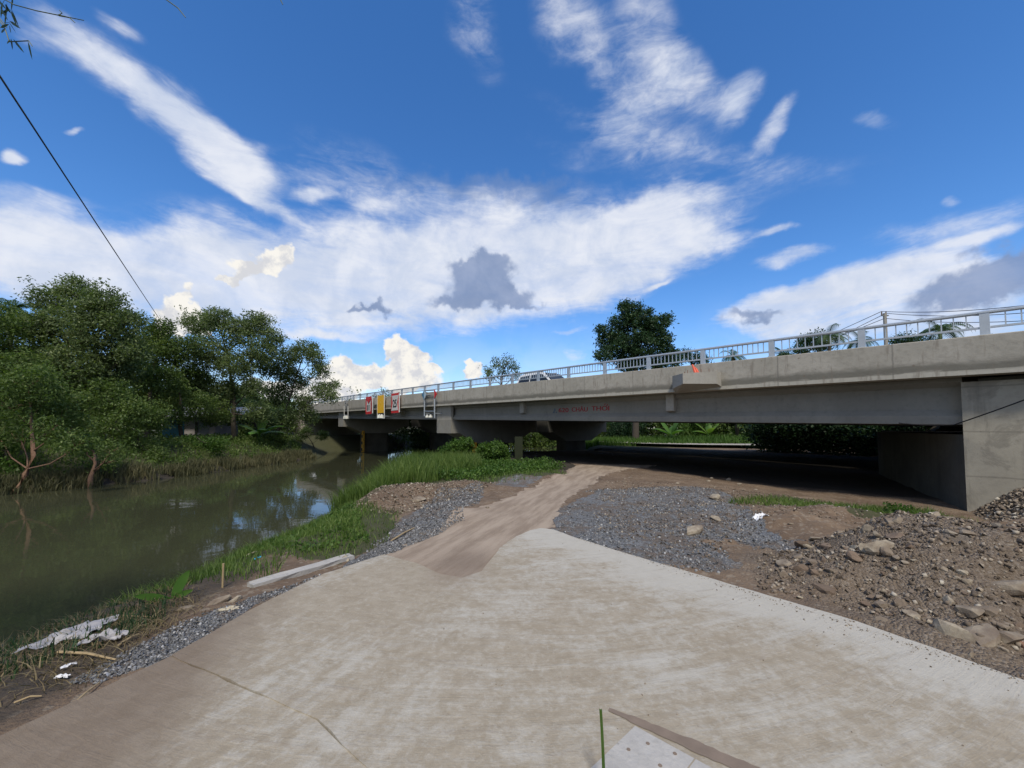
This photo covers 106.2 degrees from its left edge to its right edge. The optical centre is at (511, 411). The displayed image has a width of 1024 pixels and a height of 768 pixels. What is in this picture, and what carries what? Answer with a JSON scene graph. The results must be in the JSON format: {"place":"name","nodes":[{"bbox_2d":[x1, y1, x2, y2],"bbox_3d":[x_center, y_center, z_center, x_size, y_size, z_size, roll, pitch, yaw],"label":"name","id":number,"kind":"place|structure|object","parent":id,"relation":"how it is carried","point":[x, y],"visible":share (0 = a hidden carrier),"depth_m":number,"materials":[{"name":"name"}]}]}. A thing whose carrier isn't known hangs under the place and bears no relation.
{"place":"outdoors","nodes":[
{"label":"outdoors","id":0,"kind":"place"},
{"bbox_2d":[0,75,158,317],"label":"overhead cable","id":1,"kind":"object","parent":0,"point":[14,98],"visible":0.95,"depth_m":11.42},
{"bbox_2d":[0,587,183,681],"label":"grass","id":2,"kind":"structure","parent":0,"point":[74,641],"depth_m":3.18,"materials":[{"name":"green plant"}]},
{"bbox_2d":[0,583,228,707],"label":"dead grass","id":3,"kind":"structure","parent":0,"point":[78,656],"depth_m":2.91,"materials":[{"name":"plant"}]},
{"bbox_2d":[0,656,365,767],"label":"pavement","id":4,"kind":"structure","parent":0,"point":[170,712],"depth_m":2.00,"materials":[{"name":"concrete"}]},
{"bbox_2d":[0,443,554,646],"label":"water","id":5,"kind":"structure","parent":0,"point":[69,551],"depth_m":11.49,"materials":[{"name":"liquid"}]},
{"bbox_2d":[225,498,401,560],"bbox_3d":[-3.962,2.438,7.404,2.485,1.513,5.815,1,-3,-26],"label":"grass","id":6,"kind":"structure","parent":0,"point":[333,518],"depth_m":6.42,"materials":[{"name":"plant"}]},
{"bbox_2d":[0,426,1023,734],"bbox_3d":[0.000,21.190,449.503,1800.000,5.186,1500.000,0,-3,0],"label":"ground","id":7,"kind":"structure","parent":0,"point":[478,538],"depth_m":5.68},
{"bbox_2d":[0,298,32,346],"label":"palm tree","id":8,"kind":"object","parent":7,"relation":"on","point":[15,302],"visible":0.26,"depth_m":30.23,"materials":[{"name":"green plant"}]},
{"bbox_2d":[0,436,33,474],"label":"shrub","id":9,"kind":"object","parent":7,"relation":"on","point":[9,464],"visible":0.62,"depth_m":18.31,"materials":[{"name":"green plant"}]},
{"bbox_2d":[0,301,76,432],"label":"riverside tree","id":10,"kind":"object","parent":7,"relation":"on","point":[9,328],"visible":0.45,"depth_m":22.04,"materials":[{"name":"green plant"}]},
{"bbox_2d":[0,356,115,493],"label":"leaning tree","id":11,"kind":"object","parent":7,"relation":"on","point":[34,392],"visible":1,"depth_m":17.25,"materials":[{"name":"green plant"}]},
{"bbox_2d":[12,614,118,653],"bbox_3d":[-3.557,1.793,3.092,0.477,0.130,0.360,1,-3,-17],"label":"plastic sheet","id":12,"kind":"object","parent":7,"relation":"on","point":[94,624],"visible":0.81,"depth_m":3.05,"materials":[{"name":"plastic"}]},
{"bbox_2d":[1,271,160,436],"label":"riverside tree","id":13,"kind":"object","parent":7,"relation":"on","point":[93,309],"visible":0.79,"depth_m":24.44,"materials":[{"name":"green plant"}]},
{"bbox_2d":[56,650,116,660],"bbox_3d":[-3.001,1.723,2.717,0.576,0.040,0.027,-1,-3,13],"label":"stick","id":14,"kind":"object","parent":7,"relation":"on","point":[83,653],"visible":0.91,"depth_m":2.72,"materials":[{"name":"brown wood"}]},
{"bbox_2d":[53,427,140,486],"bbox_3d":[-20.758,2.473,19.251,4.194,3.370,2.814,-2,-3,36],"label":"leaning tree","id":15,"kind":"object","parent":7,"relation":"on","point":[97,465],"visible":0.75,"depth_m":19.34,"materials":[{"name":"green plant"}]},
{"bbox_2d":[75,628,128,646],"bbox_3d":[-3.108,1.713,2.933,0.288,0.077,0.138,1,-3,-12],"label":"plastic sheet","id":16,"kind":"object","parent":7,"relation":"on","point":[109,631],"visible":0.92,"depth_m":2.94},
{"bbox_2d":[64,374,175,446],"bbox_3d":[-24.772,0.013,24.130,6.377,4.779,4.876,0,-3,0],"label":"riverside tree","id":17,"kind":"object","parent":7,"relation":"on","point":[122,411],"visible":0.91,"depth_m":23.39,"materials":[{"name":"green plant"}]},
{"bbox_2d":[0,0,282,57],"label":"bamboo plant","id":18,"kind":"object","parent":7,"relation":"on","point":[6,10],"visible":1,"depth_m":3.35,"materials":[{"name":"green plant"}]},
{"bbox_2d":[116,437,181,463],"bbox_3d":[-22.816,2.640,23.440,3.545,2.158,2.861,-1,-3,19],"label":"shrub","id":19,"kind":"object","parent":7,"relation":"on","point":[150,447],"visible":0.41,"depth_m":23.69,"materials":[{"name":"green plant"}]},
{"bbox_2d":[0,432,300,480],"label":"creeping plants","id":20,"kind":"object","parent":7,"relation":"on","point":[165,438],"visible":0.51,"depth_m":26.51,"materials":[{"name":"green plant"}]},
{"bbox_2d":[0,436,301,478],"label":"grass","id":21,"kind":"structure","parent":7,"relation":"on","point":[168,447],"depth_m":25.50,"materials":[{"name":"plant"}]},
{"bbox_2d":[8,341,302,442],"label":"woodland","id":22,"kind":"object","parent":7,"relation":"on","point":[242,431],"visible":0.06,"depth_m":51.16,"materials":[{"name":"green plant"}]},
{"bbox_2d":[117,314,199,436],"bbox_3d":[-27.299,-2.457,29.497,7.644,10.183,4.320,-1,-3,25],"label":"riverside tree","id":23,"kind":"object","parent":7,"relation":"on","point":[158,372],"visible":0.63,"depth_m":29.24,"materials":[{"name":"green plant"}]},
{"bbox_2d":[0,448,317,495],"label":"reeds","id":24,"kind":"object","parent":7,"relation":"on","point":[75,478],"visible":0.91,"depth_m":21.20,"materials":[{"name":"plant"}]},
{"bbox_2d":[134,570,193,603],"bbox_3d":[-3.320,1.679,3.688,0.560,0.330,0.049,0,-3,0],"label":"sprout","id":25,"kind":"object","parent":7,"relation":"on","point":[179,584],"visible":0.69,"depth_m":3.69,"materials":[{"name":"green plant"}]},
{"bbox_2d":[141,327,236,436],"bbox_3d":[-26.632,-2.132,31.337,7.189,9.694,5.242,0,-3,0],"label":"riverside tree","id":26,"kind":"object","parent":7,"relation":"on","point":[180,410],"visible":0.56,"depth_m":30.72,"materials":[{"name":"green plant"}]},
{"bbox_2d":[103,532,293,604],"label":"grass","id":27,"kind":"structure","parent":7,"relation":"on","point":[232,561],"depth_m":4.70,"materials":[{"name":"plant"}]},
{"bbox_2d":[172,433,233,453],"bbox_3d":[-22.844,2.590,28.186,5.725,2.080,2.398,-1,-3,15],"label":"shrub","id":28,"kind":"object","parent":7,"relation":"on","point":[211,445],"visible":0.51,"depth_m":27.57,"materials":[{"name":"green plant"}]},
{"bbox_2d":[157,407,261,437],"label":"house","id":29,"kind":"structure","parent":7,"relation":"on","point":[192,430],"depth_m":37.28,"materials":[{"name":"grey paint"}]},
{"bbox_2d":[206,594,231,605],"bbox_3d":[-2.701,1.759,3.541,0.206,0.074,0.091,-13,19,-31],"label":"concrete fragment","id":30,"kind":"object","parent":7,"relation":"on","point":[222,599],"visible":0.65,"depth_m":3.53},
{"bbox_2d":[174,304,291,438],"bbox_3d":[-25.237,-3.438,33.896,10.354,12.526,5.939,0,-3,0],"label":"riverside tree","id":31,"kind":"object","parent":7,"relation":"on","point":[259,324],"visible":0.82,"depth_m":33.32,"materials":[{"name":"green plant"}]},
{"bbox_2d":[227,396,283,428],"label":"riverside tree","id":32,"kind":"object","parent":7,"relation":"on","point":[254,423],"visible":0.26,"depth_m":42.24,"materials":[{"name":"green plant"}]},
{"bbox_2d":[236,419,285,442],"bbox_3d":[-22.862,1.365,34.809,4.520,2.884,4.331,0,-3,0],"label":"banana plant","id":33,"kind":"object","parent":7,"relation":"on","point":[261,429],"visible":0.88,"depth_m":34.84,"materials":[{"name":"green plant"}]},
{"bbox_2d":[70,518,460,684],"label":"gravel","id":34,"kind":"structure","parent":7,"relation":"on","point":[173,639],"depth_m":2.98,"materials":[{"name":"gravel"}]},
{"bbox_2d":[245,426,293,443],"bbox_3d":[-23.238,2.431,36.988,5.084,2.214,2.403,0,-3,9],"label":"shrub","id":35,"kind":"object","parent":7,"relation":"on","point":[281,437],"visible":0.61,"depth_m":36.52,"materials":[{"name":"green plant"}]},
{"bbox_2d":[247,337,345,434],"bbox_3d":[-20.908,-2.158,38.019,8.847,10.420,5.832,0,-3,0],"label":"riverside tree","id":36,"kind":"object","parent":7,"relation":"on","point":[308,351],"visible":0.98,"depth_m":37.58,"materials":[{"name":"green plant"}]},
{"bbox_2d":[247,553,354,587],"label":"kerb beam","id":37,"kind":"structure","parent":7,"relation":"on","point":[302,570],"depth_m":4.24,"materials":[{"name":"concrete"}]},
{"bbox_2d":[292,424,329,448],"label":"shrub","id":38,"kind":"object","parent":7,"relation":"on","point":[304,432],"visible":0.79,"depth_m":43.53,"materials":[{"name":"green plant"}]},
{"bbox_2d":[317,448,485,511],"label":"tall grass","id":39,"kind":"structure","parent":7,"relation":"on","point":[397,471],"depth_m":11.92,"materials":[{"name":"plant"}]},
{"bbox_2d":[346,479,498,514],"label":"gravel","id":40,"kind":"object","parent":7,"relation":"on","point":[412,498],"visible":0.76,"depth_m":8.69,"materials":[{"name":"gravel"}]},
{"bbox_2d":[366,482,483,552],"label":"gravel","id":41,"kind":"structure","parent":7,"relation":"on","point":[457,504],"depth_m":6.92,"materials":[{"name":"gravel"}]},
{"bbox_2d":[434,436,475,456],"bbox_3d":[-2.984,2.029,19.343,2.510,1.682,1.318,-1,-3,19],"label":"bush","id":42,"kind":"object","parent":7,"relation":"on","point":[463,443],"visible":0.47,"depth_m":18.97,"materials":[{"name":"green plant"}]},
{"bbox_2d":[415,456,565,480],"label":"creeping plants","id":43,"kind":"object","parent":7,"relation":"on","point":[489,466],"visible":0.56,"depth_m":14.81,"materials":[{"name":"green plant"}]},
{"bbox_2d":[474,437,512,460],"bbox_3d":[-0.930,2.229,19.408,2.021,1.912,1.750,1,-3,-26],"label":"bush","id":44,"kind":"object","parent":7,"relation":"on","point":[496,449],"visible":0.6,"depth_m":19.05,"materials":[{"name":"green plant"}]},
{"bbox_2d":[483,352,521,384],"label":"broadleaf tree","id":45,"kind":"object","parent":7,"relation":"on","point":[513,366],"visible":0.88,"depth_m":58.00,"materials":[{"name":"green plant"}]},
{"bbox_2d":[461,466,566,482],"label":"grass","id":46,"kind":"structure","parent":7,"relation":"on","point":[483,478],"depth_m":12.54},
{"bbox_2d":[515,437,522,460],"bbox_3d":[0.365,2.189,21.125,0.428,1.631,0.400,0,-3,0],"label":"concrete post","id":47,"kind":"object","parent":7,"relation":"on","point":[518,447],"visible":0.64,"depth_m":20.93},
{"bbox_2d":[321,386,854,447],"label":"woodland","id":48,"kind":"object","parent":7,"relation":"on","point":[416,438],"visible":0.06,"depth_m":59.50,"materials":[{"name":"green plant"}]},
{"bbox_2d":[600,422,648,437],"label":"shrub","id":49,"kind":"object","parent":7,"relation":"on","point":[624,427],"visible":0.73,"depth_m":49.19,"materials":[{"name":"green plant"}]},
{"bbox_2d":[592,297,685,438],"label":"broadleaf tree","id":50,"kind":"object","parent":7,"relation":"on","point":[645,323],"visible":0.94,"depth_m":45.66,"materials":[{"name":"green plant"}]},
{"bbox_2d":[276,305,1023,511],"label":"bridge","id":51,"kind":"structure","parent":7,"relation":"on","point":[976,463],"depth_m":11.72,"materials":[{"name":"concrete"}]},
{"bbox_2d":[365,396,376,413],"bbox_3d":[-13.938,-0.611,37.664,1.336,1.712,1.462,0,-3,0],"label":"navigation sign","id":52,"kind":"object","parent":51,"relation":"attached to","point":[369,406],"visible":0.98,"depth_m":37.59,"materials":[{"name":"metal"}]},
{"bbox_2d":[377,395,392,418],"bbox_3d":[-11.779,-0.442,35.666,1.164,2.238,1.835,2,-3,-40],"label":"navigation sign","id":53,"kind":"object","parent":51,"relation":"attached to","point":[380,403],"visible":0.99,"depth_m":35.23,"materials":[{"name":"metal"}]},
{"bbox_2d":[391,393,405,412],"bbox_3d":[-9.912,-0.732,32.942,1.269,1.703,1.392,0,-3,0],"label":"navigation sign","id":54,"kind":"object","parent":51,"relation":"attached to","point":[395,402],"visible":1,"depth_m":32.84,"materials":[{"name":"metal"}]},
{"bbox_2d":[422,389,441,417],"bbox_3d":[-5.722,-0.556,28.491,1.105,2.140,2.299,2,-3,-40],"label":"navigation sign","id":55,"kind":"object","parent":51,"relation":"attached to","point":[424,395],"visible":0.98,"depth_m":28.33,"materials":[{"name":"metal"}]},
{"bbox_2d":[517,371,563,382],"bbox_3d":[2.246,-1.581,24.018,1.860,1.889,4.635,2,-3,-40],"label":"car","id":56,"kind":"object","parent":51,"relation":"on","point":[541,379],"visible":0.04,"depth_m":23.85,"materials":[{"name":"white paint"}]},
{"bbox_2d":[899,399,1023,425],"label":"cable","id":57,"kind":"object","parent":51,"relation":"hanging from","point":[968,419],"visible":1,"depth_m":8.97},
{"bbox_2d":[551,433,764,450],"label":"grass","id":58,"kind":"structure","parent":7,"relation":"on","point":[683,439],"depth_m":40.04,"materials":[{"name":"green plant"}]},
{"bbox_2d":[654,423,682,437],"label":"banana plant","id":59,"kind":"object","parent":7,"relation":"on","point":[671,430],"visible":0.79,"depth_m":44.08,"materials":[{"name":"green plant"}]},
{"bbox_2d":[411,420,962,450],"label":"bridge","id":60,"kind":"structure","parent":7,"relation":"on","point":[570,435],"depth_m":35.62,"materials":[{"name":"concrete"}]},
{"bbox_2d":[669,345,712,366],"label":"broadleaf tree","id":61,"kind":"object","parent":7,"relation":"on","point":[690,358],"visible":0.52,"depth_m":50.02,"materials":[{"name":"green plant"}]},
{"bbox_2d":[686,525,702,535],"bbox_3d":[2.799,1.849,5.925,0.347,0.149,0.202,-8,7,-6],"label":"rock","id":62,"kind":"object","parent":7,"relation":"on","point":[694,530],"visible":0.85,"depth_m":5.86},
{"bbox_2d":[673,423,719,435],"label":"shrub","id":63,"kind":"object","parent":7,"relation":"on","point":[695,427],"visible":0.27,"depth_m":46.85,"materials":[{"name":"green plant"}]},
{"bbox_2d":[693,423,718,435],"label":"banana plant","id":64,"kind":"object","parent":7,"relation":"on","point":[709,428],"visible":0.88,"depth_m":44.97,"materials":[{"name":"green plant"}]},
{"bbox_2d":[720,349,744,435],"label":"palm tree","id":65,"kind":"object","parent":7,"relation":"on","point":[734,359],"visible":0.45,"depth_m":43.93,"materials":[{"name":"green plant"}]},
{"bbox_2d":[594,481,945,558],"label":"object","id":66,"kind":"object","parent":7,"relation":"on","point":[701,504],"visible":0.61,"depth_m":7.04,"materials":[{"name":"gravel"}]},
{"bbox_2d":[776,559,791,566],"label":"rock","id":67,"kind":"object","parent":7,"relation":"on","point":[781,563],"visible":0.67,"depth_m":4.30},
{"bbox_2d":[793,564,808,570],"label":"rock","id":68,"kind":"object","parent":7,"relation":"on","point":[800,567],"visible":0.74,"depth_m":4.00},
{"bbox_2d":[794,540,809,547],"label":"rock","id":69,"kind":"object","parent":7,"relation":"on","point":[799,543],"visible":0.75,"depth_m":5.02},
{"bbox_2d":[779,327,838,355],"bbox_3d":[30.297,-2.743,40.185,6.939,12.438,4.673,0,-3,0],"label":"broadleaf tree","id":70,"kind":"object","parent":7,"relation":"on","point":[801,342],"visible":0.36,"depth_m":39.95,"materials":[{"name":"green plant"}]},
{"bbox_2d":[811,584,834,594],"bbox_3d":[2.966,1.694,3.669,0.182,0.095,0.169,-16,2,34],"label":"rock","id":71,"kind":"object","parent":7,"relation":"on","point":[824,589],"visible":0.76,"depth_m":3.63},
{"bbox_2d":[806,323,852,351],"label":"palm tree","id":72,"kind":"object","parent":7,"relation":"on","point":[827,338],"visible":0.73,"depth_m":36.12,"materials":[{"name":"green plant"}]},
{"bbox_2d":[734,424,940,456],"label":"bushes","id":73,"kind":"object","parent":7,"relation":"on","point":[858,440],"visible":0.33,"depth_m":26.65,"materials":[{"name":"green plant"}]},
{"bbox_2d":[846,550,861,561],"bbox_3d":[3.460,1.457,3.885,0.120,0.084,0.114,0,-3,-3],"label":"rock","id":74,"kind":"object","parent":7,"relation":"on","point":[852,555],"visible":1,"depth_m":3.87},
{"bbox_2d":[728,493,984,520],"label":"grass","id":75,"kind":"structure","parent":7,"relation":"on","point":[799,503],"depth_m":8.43,"materials":[{"name":"plant"}]},
{"bbox_2d":[842,331,878,348],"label":"palm tree","id":76,"kind":"object","parent":7,"relation":"on","point":[856,344],"visible":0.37,"depth_m":38.42,"materials":[{"name":"green plant"}]},
{"bbox_2d":[858,543,866,553],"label":"rock","id":77,"kind":"object","parent":7,"relation":"on","point":[861,546],"visible":0.47,"depth_m":3.97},
{"bbox_2d":[860,524,873,531],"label":"rock","id":78,"kind":"object","parent":7,"relation":"on","point":[867,528],"visible":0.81,"depth_m":4.49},
{"bbox_2d":[864,540,894,554],"bbox_3d":[3.708,1.381,3.881,0.237,0.146,0.128,-14,-8,-1],"label":"rock","id":79,"kind":"object","parent":7,"relation":"on","point":[872,548],"visible":0.81,"depth_m":3.87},
{"bbox_2d":[874,600,888,607],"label":"rock","id":80,"kind":"object","parent":7,"relation":"on","point":[880,604],"visible":0.99,"depth_m":3.34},
{"bbox_2d":[881,311,888,344],"bbox_3d":[29.421,-2.261,30.127,0.539,11.325,0.357,-1,-3,29],"label":"utility pole","id":81,"kind":"object","parent":7,"relation":"on","point":[884,315],"visible":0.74,"depth_m":30.26,"materials":[{"name":"concrete"}]},
{"bbox_2d":[780,305,1022,355],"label":"power line","id":82,"kind":"object","parent":81,"relation":"attached to","point":[940,311],"visible":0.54,"depth_m":26.34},
{"bbox_2d":[790,318,1023,354],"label":"power line","id":83,"kind":"object","parent":81,"relation":"attached to","point":[930,321],"visible":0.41,"depth_m":26.56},
{"bbox_2d":[880,546,893,556],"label":"rock","id":84,"kind":"object","parent":7,"relation":"on","point":[887,551],"visible":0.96,"depth_m":3.79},
{"bbox_2d":[884,532,903,538],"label":"rock","id":85,"kind":"object","parent":7,"relation":"on","point":[893,535],"visible":0.9,"depth_m":4.05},
{"bbox_2d":[883,501,916,513],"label":"creeping plants","id":86,"kind":"object","parent":7,"relation":"on","point":[889,506],"visible":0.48,"depth_m":8.14,"materials":[{"name":"green plant"}]},
{"bbox_2d":[893,598,906,606],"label":"rock","id":87,"kind":"object","parent":7,"relation":"on","point":[901,602],"visible":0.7,"depth_m":3.29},
{"bbox_2d":[902,609,920,617],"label":"rock","id":88,"kind":"object","parent":7,"relation":"on","point":[911,613],"visible":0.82,"depth_m":3.16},
{"bbox_2d":[888,328,937,344],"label":"broadleaf tree","id":89,"kind":"object","parent":7,"relation":"on","point":[902,340],"visible":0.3,"depth_m":42.19,"materials":[{"name":"green plant"}]},
{"bbox_2d":[909,318,975,341],"bbox_3d":[37.023,-2.368,33.061,4.216,11.612,3.236,0,-3,0],"label":"palm tree","id":90,"kind":"object","parent":7,"relation":"on","point":[945,327],"visible":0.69,"depth_m":33.20,"materials":[{"name":"green plant"}]},
{"bbox_2d":[942,595,954,605],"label":"rock","id":91,"kind":"object","parent":7,"relation":"on","point":[947,598],"visible":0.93,"depth_m":3.18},
{"bbox_2d":[933,618,978,642],"bbox_3d":[3.331,1.672,2.896,0.130,0.147,0.240,6,3,-36],"label":"rock","id":92,"kind":"object","parent":7,"relation":"on","point":[948,628],"visible":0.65,"depth_m":2.87,"materials":[{"name":"stone"}]},
{"bbox_2d":[958,529,975,534],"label":"rock","id":93,"kind":"object","parent":7,"relation":"on","point":[966,532],"visible":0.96,"depth_m":3.74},
{"bbox_2d":[954,605,984,617],"bbox_3d":[3.636,1.596,3.060,0.111,0.095,0.152,1,-3,-18],"label":"rock","id":94,"kind":"object","parent":7,"relation":"on","point":[971,611],"visible":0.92,"depth_m":3.03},
{"bbox_2d":[963,623,1000,646],"bbox_3d":[3.478,1.685,2.845,0.281,0.140,0.203,-17,-2,-6],"label":"rock","id":95,"kind":"object","parent":7,"relation":"on","point":[992,636],"visible":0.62,"depth_m":2.81,"materials":[{"name":"stone"}]},
{"bbox_2d":[976,605,999,615],"bbox_3d":[3.747,1.582,3.042,0.099,0.086,0.136,2,-3,-32],"label":"rock","id":96,"kind":"object","parent":7,"relation":"on","point":[991,611],"visible":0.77,"depth_m":3.01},
{"bbox_2d":[975,487,1023,520],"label":"gravel","id":97,"kind":"structure","parent":7,"relation":"on","point":[999,510],"depth_m":8.15,"materials":[{"name":"gravel"}]},
{"bbox_2d":[991,580,1023,595],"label":"rock","id":98,"kind":"object","parent":7,"relation":"on","point":[1013,587],"visible":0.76,"depth_m":3.19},
{"bbox_2d":[998,630,1023,643],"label":"rock","id":99,"kind":"object","parent":7,"relation":"on","point":[1008,637],"visible":0.57,"depth_m":2.77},
{"bbox_2d":[0,0,1023,428],"label":"sky","id":100,"kind":"structure","parent":0,"point":[418,192],"materials":[{"name":"blue"}]},
{"bbox_2d":[171,528,1023,767],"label":"pavement","id":101,"kind":"structure","parent":0,"point":[358,669],"depth_m":2.49,"materials":[{"name":"concrete"}]},
{"bbox_2d":[599,709,604,767],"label":"grass blade","id":102,"kind":"object","parent":101,"relation":"on","point":[602,741],"depth_m":1.64,"materials":[{"name":"green plant"}]},
{"bbox_2d":[591,726,693,767],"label":"drain cover","id":103,"kind":"object","parent":101,"relation":"on","point":[635,747],"visible":0.99,"depth_m":1.85,"materials":[{"name":"concrete"}]},
{"bbox_2d":[319,543,978,758],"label":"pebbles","id":104,"kind":"object","parent":101,"relation":"on","point":[668,659],"visible":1,"depth_m":2.55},
{"bbox_2d":[608,708,759,767],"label":"mud","id":105,"kind":"structure","parent":101,"relation":"on","point":[700,748],"depth_m":1.91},
{"bbox_2d":[689,759,710,767],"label":"drain cover","id":106,"kind":"object","parent":101,"relation":"on","point":[696,763],"visible":1,"depth_m":1.79,"materials":[{"name":"concrete"}]},
{"bbox_2d":[572,537,1017,683],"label":"crumbs","id":107,"kind":"object","parent":101,"relation":"on","point":[833,619],"visible":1,"depth_m":3.06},
{"bbox_2d":[716,586,1008,690],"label":"crumbs","id":108,"kind":"object","parent":101,"relation":"on","point":[874,637],"visible":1,"depth_m":2.92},
{"bbox_2d":[599,441,750,444],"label":"road","id":109,"kind":"structure","parent":0,"point":[696,443],"depth_m":37.59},
{"bbox_2d":[557,486,800,572],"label":"gravel","id":110,"kind":"structure","parent":0,"point":[696,547],"depth_m":6.22,"materials":[{"name":"gravel"}]},
{"bbox_2d":[750,510,1023,656],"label":"gravel","id":111,"kind":"structure","parent":0,"point":[924,574],"depth_m":3.70,"materials":[{"name":"gravel"}]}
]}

